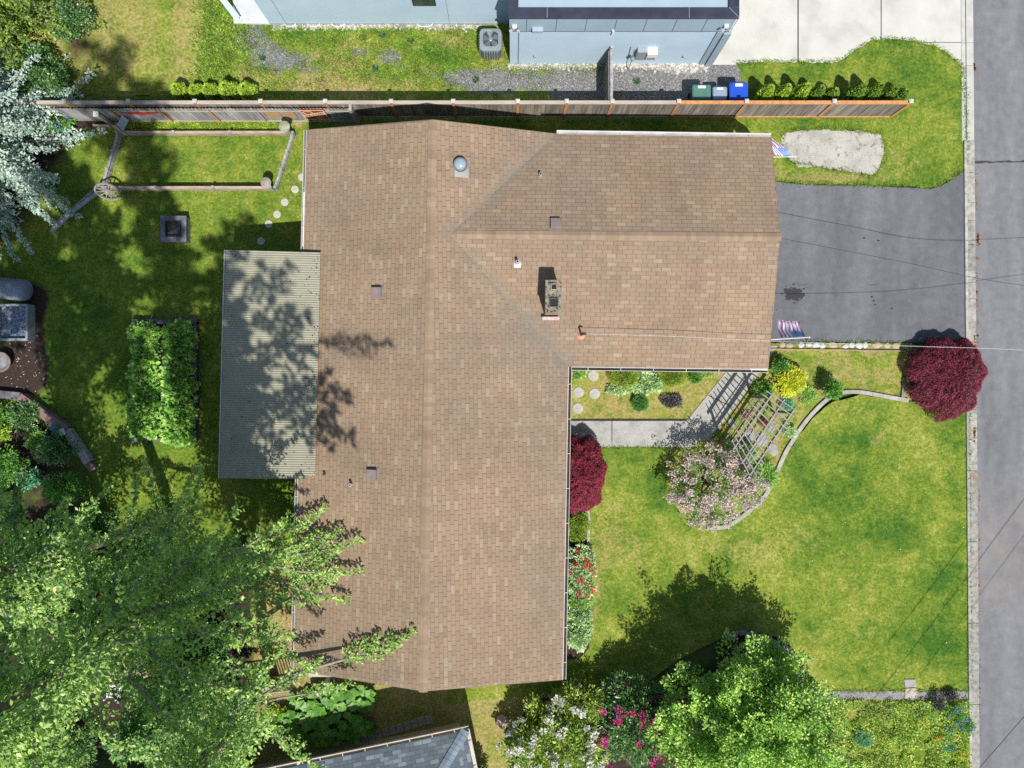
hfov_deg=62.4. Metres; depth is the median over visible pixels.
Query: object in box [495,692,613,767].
rhododendron
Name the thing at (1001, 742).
overhead cable
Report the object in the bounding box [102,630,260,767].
deciduous tree
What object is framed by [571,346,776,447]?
path
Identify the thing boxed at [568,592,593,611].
hydrangea
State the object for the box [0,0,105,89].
cedar tree
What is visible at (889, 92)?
arborvitae
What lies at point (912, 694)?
paving slab
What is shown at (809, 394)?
leafy plant
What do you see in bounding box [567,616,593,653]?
hydrangea
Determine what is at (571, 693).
rhododendron
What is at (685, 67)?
pebbles
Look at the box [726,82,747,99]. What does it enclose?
wheelie bin
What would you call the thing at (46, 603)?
fir tree
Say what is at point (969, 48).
kerb
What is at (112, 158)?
fence
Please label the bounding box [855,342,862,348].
flat stone
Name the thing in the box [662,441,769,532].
blossom shrub
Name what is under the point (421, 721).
paver
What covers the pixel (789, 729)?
maple tree
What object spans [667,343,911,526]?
planted bed
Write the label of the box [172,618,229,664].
fern
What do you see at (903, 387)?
garden edging
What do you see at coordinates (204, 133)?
fence
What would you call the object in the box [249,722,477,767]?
grey roofed house
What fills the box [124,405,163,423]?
strawberry plant
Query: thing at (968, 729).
flowering plant
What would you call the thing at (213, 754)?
fir tree
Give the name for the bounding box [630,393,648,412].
dwarf conifer
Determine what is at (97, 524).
fern
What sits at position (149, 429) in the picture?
strawberry plant
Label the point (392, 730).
paver
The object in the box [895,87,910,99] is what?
arborvitae
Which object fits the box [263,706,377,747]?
butterbur
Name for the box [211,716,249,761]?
fern
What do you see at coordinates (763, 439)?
flagstone
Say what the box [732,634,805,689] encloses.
shrub
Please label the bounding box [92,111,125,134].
gate post
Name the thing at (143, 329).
strawberry plant
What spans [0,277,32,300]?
water tank
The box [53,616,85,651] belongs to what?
fern
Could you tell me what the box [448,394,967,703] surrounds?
front lawn
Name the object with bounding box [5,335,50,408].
soil pebbles
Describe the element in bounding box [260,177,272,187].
lantern post
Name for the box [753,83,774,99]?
arborvitae
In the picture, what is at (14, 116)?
spruce tree
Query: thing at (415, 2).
window
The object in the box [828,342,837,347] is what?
flat stone
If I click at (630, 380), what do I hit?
clipped shrub
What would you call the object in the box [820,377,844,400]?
rose bush
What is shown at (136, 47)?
dry lawn
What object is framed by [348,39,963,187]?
side lawn
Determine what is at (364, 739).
paver
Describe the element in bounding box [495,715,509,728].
tree stump
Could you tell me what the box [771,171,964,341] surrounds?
driveway
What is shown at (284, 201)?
stepping stone
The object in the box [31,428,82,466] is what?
garden bush
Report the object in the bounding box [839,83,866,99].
arborvitae
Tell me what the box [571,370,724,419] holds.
flower bed
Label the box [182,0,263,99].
weeds
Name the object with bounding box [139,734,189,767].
fern
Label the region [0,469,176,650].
fir tree
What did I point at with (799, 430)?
garden edging
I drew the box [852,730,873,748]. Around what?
leafy plant
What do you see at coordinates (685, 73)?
pebble strip
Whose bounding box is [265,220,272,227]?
stepping stone
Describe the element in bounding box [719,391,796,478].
garden arbor
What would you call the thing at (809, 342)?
overhead cable
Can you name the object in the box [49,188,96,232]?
split rail
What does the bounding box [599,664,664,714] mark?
rhododendron
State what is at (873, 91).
arborvitae
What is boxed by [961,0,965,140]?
gutter strip
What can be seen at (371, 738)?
paver
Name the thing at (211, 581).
fern
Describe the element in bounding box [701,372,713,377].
leafy plant
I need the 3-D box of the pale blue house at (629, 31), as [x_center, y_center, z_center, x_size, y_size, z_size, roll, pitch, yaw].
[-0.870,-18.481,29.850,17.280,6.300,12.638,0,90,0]
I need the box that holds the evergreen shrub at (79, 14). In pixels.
[50,0,96,43]
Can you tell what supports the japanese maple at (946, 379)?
on the ground at (704, 657)
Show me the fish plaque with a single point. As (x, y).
(141, 113)
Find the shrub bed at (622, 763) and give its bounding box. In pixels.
[514,632,831,767]
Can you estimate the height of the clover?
0.151 m
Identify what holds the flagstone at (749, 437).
on the planted bed at (809, 359)
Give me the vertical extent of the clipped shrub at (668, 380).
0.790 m
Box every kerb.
[965,0,973,140]
[967,141,979,767]
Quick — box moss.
[572,351,901,474]
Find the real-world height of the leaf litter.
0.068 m
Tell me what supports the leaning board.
attached to the picket fence at (349, 114)
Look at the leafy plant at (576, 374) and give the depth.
32.68 m
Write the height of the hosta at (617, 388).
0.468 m
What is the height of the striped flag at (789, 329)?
0.764 m
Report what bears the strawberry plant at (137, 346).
on the raised bed at (162, 322)
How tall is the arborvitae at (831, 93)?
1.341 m
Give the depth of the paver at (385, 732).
32.97 m
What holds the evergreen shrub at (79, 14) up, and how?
on the dry lawn at (136, 47)
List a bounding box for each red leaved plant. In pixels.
[741,410,752,420]
[759,417,767,426]
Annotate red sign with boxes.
[299,110,329,119]
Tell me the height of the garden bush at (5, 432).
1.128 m
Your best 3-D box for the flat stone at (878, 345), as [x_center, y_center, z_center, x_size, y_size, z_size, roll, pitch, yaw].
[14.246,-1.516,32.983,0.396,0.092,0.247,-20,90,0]
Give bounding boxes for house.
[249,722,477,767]
[254,0,739,69]
[290,119,781,692]
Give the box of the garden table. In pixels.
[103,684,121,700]
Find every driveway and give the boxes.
[713,0,960,64]
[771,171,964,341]
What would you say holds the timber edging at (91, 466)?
on the back lawn at (49, 392)
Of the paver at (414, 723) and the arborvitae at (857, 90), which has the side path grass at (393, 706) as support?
the paver at (414, 723)
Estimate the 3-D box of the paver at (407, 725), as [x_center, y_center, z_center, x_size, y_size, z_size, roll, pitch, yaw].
[-4.093,13.349,32.995,0.273,0.050,0.340,-17,90,0]
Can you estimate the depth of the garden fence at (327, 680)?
32.00 m
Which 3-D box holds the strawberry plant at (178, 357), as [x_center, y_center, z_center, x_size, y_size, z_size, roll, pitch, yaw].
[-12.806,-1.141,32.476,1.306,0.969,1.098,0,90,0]
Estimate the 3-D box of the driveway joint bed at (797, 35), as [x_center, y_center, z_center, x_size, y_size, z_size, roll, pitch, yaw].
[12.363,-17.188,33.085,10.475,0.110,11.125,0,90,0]
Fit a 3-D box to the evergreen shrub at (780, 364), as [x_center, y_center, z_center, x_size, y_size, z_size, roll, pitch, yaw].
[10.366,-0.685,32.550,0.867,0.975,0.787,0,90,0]
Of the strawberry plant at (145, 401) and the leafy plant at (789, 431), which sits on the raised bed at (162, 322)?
the strawberry plant at (145, 401)
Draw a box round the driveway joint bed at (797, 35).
[797,0,960,61]
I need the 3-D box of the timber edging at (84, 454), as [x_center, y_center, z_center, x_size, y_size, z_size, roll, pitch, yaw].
[-16.833,2.412,32.820,0.300,0.360,1.503,-34,90,0]
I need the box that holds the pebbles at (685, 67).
[272,24,709,78]
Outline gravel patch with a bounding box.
[781,129,883,174]
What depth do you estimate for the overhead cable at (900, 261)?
29.41 m
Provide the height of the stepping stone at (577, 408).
0.060 m
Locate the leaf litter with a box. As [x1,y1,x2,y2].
[973,63,981,736]
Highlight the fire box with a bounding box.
[160,216,189,242]
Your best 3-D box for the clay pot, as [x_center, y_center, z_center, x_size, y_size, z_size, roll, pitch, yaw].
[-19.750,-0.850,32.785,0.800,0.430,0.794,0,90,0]
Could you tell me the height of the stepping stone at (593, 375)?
0.060 m
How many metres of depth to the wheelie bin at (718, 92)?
32.01 m
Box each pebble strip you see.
[273,24,480,28]
[507,62,700,74]
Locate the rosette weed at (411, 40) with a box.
[407,37,414,44]
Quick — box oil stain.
[776,237,892,310]
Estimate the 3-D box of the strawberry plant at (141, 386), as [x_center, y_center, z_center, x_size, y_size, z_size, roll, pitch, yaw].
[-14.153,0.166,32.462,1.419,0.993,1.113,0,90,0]
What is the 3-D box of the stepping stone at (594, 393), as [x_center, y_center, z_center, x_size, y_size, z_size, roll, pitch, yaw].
[3.226,0.376,33.000,0.411,0.060,0.410,0,90,0]
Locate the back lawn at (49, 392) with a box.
[0,117,348,767]
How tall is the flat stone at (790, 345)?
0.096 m
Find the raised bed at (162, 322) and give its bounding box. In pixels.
[132,316,198,441]
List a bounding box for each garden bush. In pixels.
[0,402,10,428]
[0,420,12,445]
[0,443,31,486]
[5,399,40,434]
[13,466,41,492]
[22,426,48,452]
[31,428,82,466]
[41,471,84,505]
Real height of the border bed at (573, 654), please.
0.001 m
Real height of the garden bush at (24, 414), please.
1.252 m
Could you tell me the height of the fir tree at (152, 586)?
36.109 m
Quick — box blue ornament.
[49,425,57,430]
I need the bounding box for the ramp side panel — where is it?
[220,0,239,20]
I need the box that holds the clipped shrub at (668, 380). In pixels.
[656,371,687,387]
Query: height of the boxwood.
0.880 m
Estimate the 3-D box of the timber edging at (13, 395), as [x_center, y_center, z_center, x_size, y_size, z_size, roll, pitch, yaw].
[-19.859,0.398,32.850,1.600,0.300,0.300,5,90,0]
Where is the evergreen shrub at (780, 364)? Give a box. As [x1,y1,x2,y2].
[770,356,792,374]
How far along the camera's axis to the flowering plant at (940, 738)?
32.73 m
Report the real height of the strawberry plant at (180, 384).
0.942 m
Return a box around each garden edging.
[571,419,686,420]
[586,511,590,573]
[707,390,908,529]
[900,377,906,397]
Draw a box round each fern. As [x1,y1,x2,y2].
[0,596,58,643]
[1,535,60,582]
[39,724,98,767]
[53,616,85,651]
[64,506,118,538]
[119,532,174,564]
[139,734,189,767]
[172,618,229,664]
[191,561,232,597]
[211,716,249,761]
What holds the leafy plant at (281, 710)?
on the back lawn at (49, 392)
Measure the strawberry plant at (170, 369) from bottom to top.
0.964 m
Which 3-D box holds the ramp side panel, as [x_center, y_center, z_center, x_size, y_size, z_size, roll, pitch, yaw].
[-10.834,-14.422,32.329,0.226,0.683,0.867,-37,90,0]
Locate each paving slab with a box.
[904,679,915,687]
[905,688,916,698]
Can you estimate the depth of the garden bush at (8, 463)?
32.18 m
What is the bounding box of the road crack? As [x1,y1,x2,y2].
[975,160,1023,163]
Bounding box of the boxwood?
[569,511,590,542]
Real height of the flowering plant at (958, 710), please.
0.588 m
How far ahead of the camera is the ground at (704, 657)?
33.16 m
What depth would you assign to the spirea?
32.38 m
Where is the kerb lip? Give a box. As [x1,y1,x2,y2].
[963,140,971,766]
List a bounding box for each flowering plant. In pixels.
[916,700,938,727]
[934,725,956,746]
[939,738,957,751]
[945,702,967,733]
[948,743,970,764]
[959,715,975,735]
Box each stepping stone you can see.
[257,237,264,244]
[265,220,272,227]
[273,211,280,217]
[281,198,288,205]
[291,186,298,192]
[298,173,302,180]
[573,387,583,397]
[573,403,582,413]
[588,371,598,380]
[589,388,599,398]
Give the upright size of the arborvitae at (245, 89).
1.229 m
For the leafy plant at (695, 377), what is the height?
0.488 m
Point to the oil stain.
(794, 293)
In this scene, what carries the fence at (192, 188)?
on the back lawn at (49, 392)
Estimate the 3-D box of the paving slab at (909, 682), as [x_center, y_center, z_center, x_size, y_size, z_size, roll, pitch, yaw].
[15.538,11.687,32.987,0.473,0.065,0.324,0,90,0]
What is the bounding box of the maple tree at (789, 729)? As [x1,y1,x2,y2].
[645,628,865,767]
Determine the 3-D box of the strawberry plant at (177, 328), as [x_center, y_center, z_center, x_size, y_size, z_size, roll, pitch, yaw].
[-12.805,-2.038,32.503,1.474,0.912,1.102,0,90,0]
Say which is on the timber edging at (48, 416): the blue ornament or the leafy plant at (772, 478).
the blue ornament
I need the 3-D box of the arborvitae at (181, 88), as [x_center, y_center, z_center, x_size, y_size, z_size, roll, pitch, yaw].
[-12.752,-11.267,32.431,0.820,1.239,0.793,0,90,0]
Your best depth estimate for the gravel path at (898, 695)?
32.98 m
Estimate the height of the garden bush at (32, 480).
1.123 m
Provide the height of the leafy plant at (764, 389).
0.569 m
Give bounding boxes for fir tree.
[0,457,365,767]
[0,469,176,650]
[0,470,120,639]
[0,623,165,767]
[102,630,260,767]
[111,627,417,767]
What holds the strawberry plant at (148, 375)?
on the raised bed at (162, 322)
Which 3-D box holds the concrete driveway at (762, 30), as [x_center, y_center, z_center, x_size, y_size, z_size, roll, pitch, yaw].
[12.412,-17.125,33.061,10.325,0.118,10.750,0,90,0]
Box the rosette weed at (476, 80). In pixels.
[473,76,479,82]
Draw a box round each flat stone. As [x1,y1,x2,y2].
[786,343,793,347]
[812,342,819,347]
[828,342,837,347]
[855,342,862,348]
[872,342,881,347]
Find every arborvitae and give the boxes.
[170,81,190,99]
[188,83,205,99]
[202,82,221,99]
[218,79,240,99]
[237,80,261,99]
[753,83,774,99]
[772,83,791,99]
[788,82,811,99]
[806,84,825,99]
[821,87,839,99]
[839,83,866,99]
[862,82,884,99]
[877,84,898,99]
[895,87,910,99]
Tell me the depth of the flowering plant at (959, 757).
32.74 m
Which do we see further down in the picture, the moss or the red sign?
the moss
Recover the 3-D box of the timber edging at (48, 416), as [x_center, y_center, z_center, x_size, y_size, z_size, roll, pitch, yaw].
[-18.139,1.143,32.800,2.207,0.400,0.340,36,90,0]
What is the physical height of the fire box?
0.853 m
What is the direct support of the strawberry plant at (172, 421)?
on the raised bed at (162, 322)
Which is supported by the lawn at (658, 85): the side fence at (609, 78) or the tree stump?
the side fence at (609, 78)
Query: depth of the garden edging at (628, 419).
32.95 m
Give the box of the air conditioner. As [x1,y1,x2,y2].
[479,29,502,59]
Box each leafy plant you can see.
[264,704,290,718]
[572,370,587,380]
[687,372,702,384]
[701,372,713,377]
[741,444,758,462]
[751,380,774,401]
[753,460,779,490]
[779,398,793,410]
[781,422,796,438]
[796,385,819,405]
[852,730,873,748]
[930,692,946,713]
[942,690,959,701]
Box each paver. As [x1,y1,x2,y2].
[339,740,345,747]
[360,736,367,742]
[368,733,375,740]
[374,729,382,739]
[381,727,389,736]
[388,725,396,734]
[396,723,403,732]
[403,721,411,730]
[410,719,418,728]
[417,716,425,726]
[424,714,432,723]
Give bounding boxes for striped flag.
[771,320,809,339]
[772,139,795,157]
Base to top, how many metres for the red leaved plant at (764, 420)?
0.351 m
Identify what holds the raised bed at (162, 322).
on the back lawn at (49, 392)
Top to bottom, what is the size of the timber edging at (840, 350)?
0.100 m
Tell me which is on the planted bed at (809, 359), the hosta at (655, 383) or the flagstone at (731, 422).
the flagstone at (731, 422)
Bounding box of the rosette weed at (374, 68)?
[371,64,377,71]
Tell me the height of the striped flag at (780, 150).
0.256 m
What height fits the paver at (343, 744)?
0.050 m
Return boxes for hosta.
[605,381,629,396]
[629,371,664,395]
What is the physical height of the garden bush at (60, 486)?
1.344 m
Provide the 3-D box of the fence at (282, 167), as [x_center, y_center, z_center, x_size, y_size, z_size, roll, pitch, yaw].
[-8.812,-8.650,32.780,0.126,0.440,2.332,18,90,0]
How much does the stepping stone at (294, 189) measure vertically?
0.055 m
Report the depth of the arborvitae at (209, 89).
32.27 m
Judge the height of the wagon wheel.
0.869 m
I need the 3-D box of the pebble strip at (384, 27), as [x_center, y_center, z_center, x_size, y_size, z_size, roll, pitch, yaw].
[-5.293,-13.962,32.998,8.196,0.001,0.235,0,90,0]
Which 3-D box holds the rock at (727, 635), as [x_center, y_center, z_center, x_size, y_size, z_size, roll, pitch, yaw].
[8.453,9.831,32.949,0.403,0.187,0.239,34,90,0]
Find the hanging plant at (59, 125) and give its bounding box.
[37,112,77,133]
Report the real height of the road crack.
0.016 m
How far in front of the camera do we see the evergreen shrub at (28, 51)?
31.88 m
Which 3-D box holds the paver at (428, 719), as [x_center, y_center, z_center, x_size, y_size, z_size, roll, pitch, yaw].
[-3.250,13.095,32.995,0.273,0.050,0.340,-17,90,0]
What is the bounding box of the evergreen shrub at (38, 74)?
[13,64,73,99]
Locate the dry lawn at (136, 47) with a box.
[0,0,202,95]
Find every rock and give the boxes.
[505,728,517,740]
[724,632,732,639]
[738,630,747,635]
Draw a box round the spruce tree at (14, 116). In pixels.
[0,50,106,262]
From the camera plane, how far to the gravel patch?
32.99 m
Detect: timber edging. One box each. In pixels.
[0,390,23,399]
[17,393,72,430]
[65,428,94,464]
[80,460,98,471]
[770,348,905,351]
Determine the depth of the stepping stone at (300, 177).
32.98 m
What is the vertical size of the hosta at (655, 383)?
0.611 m
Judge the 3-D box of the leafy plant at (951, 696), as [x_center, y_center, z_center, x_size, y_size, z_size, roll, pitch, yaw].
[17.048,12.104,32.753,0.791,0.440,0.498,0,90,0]
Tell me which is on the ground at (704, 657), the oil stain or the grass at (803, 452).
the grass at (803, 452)
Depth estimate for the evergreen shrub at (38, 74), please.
31.54 m
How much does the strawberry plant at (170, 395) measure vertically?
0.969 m
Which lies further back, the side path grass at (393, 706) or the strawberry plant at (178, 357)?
the side path grass at (393, 706)
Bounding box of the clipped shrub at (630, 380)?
[608,371,641,387]
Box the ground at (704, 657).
[8,95,962,691]
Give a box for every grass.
[346,679,645,767]
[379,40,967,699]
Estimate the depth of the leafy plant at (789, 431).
32.76 m
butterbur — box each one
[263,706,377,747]
[286,683,376,714]
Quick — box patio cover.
[218,250,320,478]
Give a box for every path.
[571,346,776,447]
[820,690,967,701]
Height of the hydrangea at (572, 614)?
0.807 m
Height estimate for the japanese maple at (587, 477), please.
1.896 m
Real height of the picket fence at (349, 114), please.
1.700 m
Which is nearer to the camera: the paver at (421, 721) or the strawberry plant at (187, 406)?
the strawberry plant at (187, 406)
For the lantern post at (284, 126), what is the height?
1.380 m
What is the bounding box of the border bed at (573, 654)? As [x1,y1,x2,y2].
[567,507,588,658]
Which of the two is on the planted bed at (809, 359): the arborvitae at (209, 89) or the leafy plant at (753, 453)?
the leafy plant at (753, 453)
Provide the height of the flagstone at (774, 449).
0.055 m
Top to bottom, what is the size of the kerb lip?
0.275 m
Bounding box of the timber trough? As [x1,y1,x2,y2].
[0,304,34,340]
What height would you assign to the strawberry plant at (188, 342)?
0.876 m
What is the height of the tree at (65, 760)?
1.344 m
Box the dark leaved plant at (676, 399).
[659,394,683,408]
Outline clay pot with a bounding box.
[0,352,10,371]
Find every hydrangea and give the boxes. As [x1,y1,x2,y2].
[567,605,592,624]
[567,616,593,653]
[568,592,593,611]
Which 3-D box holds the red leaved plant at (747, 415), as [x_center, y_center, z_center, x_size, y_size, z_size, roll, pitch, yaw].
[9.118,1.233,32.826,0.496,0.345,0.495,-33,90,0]
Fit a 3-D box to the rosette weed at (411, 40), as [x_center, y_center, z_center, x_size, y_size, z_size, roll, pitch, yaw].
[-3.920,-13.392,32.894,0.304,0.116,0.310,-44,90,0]
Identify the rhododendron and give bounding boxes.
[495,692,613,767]
[549,676,613,731]
[593,682,683,767]
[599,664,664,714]
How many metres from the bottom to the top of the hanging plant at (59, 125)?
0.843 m
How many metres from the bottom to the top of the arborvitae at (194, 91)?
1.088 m
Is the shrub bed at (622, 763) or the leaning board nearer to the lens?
the leaning board
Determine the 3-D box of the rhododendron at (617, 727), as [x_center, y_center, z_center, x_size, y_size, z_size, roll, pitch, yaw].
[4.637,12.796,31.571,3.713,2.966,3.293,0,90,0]
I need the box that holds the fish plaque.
[119,111,157,114]
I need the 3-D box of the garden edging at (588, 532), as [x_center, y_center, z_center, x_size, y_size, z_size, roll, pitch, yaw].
[2.998,6.186,32.995,0.159,0.110,2.632,-1,90,0]
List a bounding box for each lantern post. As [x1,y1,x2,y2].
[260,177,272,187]
[279,121,291,134]
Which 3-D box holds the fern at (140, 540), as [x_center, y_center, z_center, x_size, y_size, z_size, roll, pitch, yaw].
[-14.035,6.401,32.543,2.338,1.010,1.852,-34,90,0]
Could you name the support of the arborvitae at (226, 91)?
on the lawn at (658, 85)
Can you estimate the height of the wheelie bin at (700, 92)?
1.112 m
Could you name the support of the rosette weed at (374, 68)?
on the lawn at (658, 85)
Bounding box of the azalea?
[568,543,598,604]
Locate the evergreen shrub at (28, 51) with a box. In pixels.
[0,39,67,93]
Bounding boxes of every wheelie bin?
[688,84,710,99]
[710,86,726,99]
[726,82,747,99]
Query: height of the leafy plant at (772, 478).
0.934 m
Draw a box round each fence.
[11,99,913,118]
[49,104,359,124]
[96,185,274,190]
[101,131,123,185]
[115,130,289,135]
[241,677,330,695]
[273,131,295,190]
[605,46,612,99]
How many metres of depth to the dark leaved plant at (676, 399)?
32.79 m
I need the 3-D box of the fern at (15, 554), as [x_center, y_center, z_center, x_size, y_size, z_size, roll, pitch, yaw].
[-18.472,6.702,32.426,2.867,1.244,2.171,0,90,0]
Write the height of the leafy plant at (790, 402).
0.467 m
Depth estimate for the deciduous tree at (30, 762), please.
29.12 m
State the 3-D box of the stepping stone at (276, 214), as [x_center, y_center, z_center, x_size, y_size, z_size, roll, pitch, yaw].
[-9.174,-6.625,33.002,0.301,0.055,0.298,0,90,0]
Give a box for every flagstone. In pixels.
[728,418,735,426]
[744,430,754,440]
[755,434,767,446]
[768,444,778,455]
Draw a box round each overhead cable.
[604,334,1017,349]
[781,238,1023,285]
[979,717,1023,767]
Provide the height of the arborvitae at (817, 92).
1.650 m
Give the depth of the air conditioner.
32.13 m
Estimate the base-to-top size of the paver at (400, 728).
0.050 m
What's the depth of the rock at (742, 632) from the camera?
32.90 m
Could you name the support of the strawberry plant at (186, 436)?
on the raised bed at (162, 322)
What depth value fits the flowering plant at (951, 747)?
32.77 m
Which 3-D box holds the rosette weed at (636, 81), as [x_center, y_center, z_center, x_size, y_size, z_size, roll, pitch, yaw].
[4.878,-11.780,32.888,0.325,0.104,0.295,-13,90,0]
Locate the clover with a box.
[117,121,296,138]
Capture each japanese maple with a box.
[569,434,607,514]
[903,337,988,422]
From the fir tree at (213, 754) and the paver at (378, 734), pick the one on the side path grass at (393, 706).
the paver at (378, 734)
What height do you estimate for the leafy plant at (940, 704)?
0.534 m
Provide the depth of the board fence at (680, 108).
31.79 m
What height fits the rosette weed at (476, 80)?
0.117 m
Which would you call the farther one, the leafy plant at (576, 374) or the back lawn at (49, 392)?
the back lawn at (49, 392)
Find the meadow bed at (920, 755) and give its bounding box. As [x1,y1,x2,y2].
[831,698,968,767]
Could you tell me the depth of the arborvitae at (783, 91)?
31.82 m
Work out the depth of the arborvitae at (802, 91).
31.80 m
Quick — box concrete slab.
[233,0,269,24]
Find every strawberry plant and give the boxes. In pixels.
[124,319,161,343]
[124,365,161,385]
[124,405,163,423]
[126,417,162,441]
[127,351,160,371]
[127,378,161,397]
[127,391,164,411]
[129,336,162,356]
[159,360,196,380]
[159,399,198,419]
[159,411,195,434]
[159,424,196,447]
[160,373,200,392]
[161,317,197,338]
[161,335,199,352]
[161,387,199,405]
[162,346,196,365]
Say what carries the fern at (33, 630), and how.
on the back lawn at (49, 392)
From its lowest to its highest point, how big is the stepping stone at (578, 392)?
0.060 m
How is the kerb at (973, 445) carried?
on the ground at (704, 657)
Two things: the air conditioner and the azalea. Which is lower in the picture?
the azalea
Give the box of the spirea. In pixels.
[773,363,808,398]
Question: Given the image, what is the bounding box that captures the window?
[412,0,435,5]
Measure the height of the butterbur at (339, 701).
0.549 m
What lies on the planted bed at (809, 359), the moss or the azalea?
the moss
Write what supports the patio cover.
on the patio
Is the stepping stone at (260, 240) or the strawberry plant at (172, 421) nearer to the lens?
the strawberry plant at (172, 421)
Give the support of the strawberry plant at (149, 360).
on the raised bed at (162, 322)
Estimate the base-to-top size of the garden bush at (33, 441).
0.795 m
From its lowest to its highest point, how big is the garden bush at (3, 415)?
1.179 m
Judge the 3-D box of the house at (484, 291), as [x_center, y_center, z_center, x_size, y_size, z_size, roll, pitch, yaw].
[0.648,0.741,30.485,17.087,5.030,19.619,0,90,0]
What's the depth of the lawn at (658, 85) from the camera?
33.01 m
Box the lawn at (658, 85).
[55,0,740,115]
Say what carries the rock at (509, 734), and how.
on the side path grass at (393, 706)
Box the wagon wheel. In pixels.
[94,182,120,200]
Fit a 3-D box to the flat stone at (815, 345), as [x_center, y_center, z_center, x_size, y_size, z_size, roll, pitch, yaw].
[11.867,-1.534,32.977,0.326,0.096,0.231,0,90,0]
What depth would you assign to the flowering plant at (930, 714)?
32.72 m
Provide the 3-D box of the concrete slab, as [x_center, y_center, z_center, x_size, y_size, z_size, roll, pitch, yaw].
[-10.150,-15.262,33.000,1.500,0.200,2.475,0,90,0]
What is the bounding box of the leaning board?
[116,115,128,130]
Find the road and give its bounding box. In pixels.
[970,0,1023,767]
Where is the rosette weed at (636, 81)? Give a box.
[634,78,640,83]

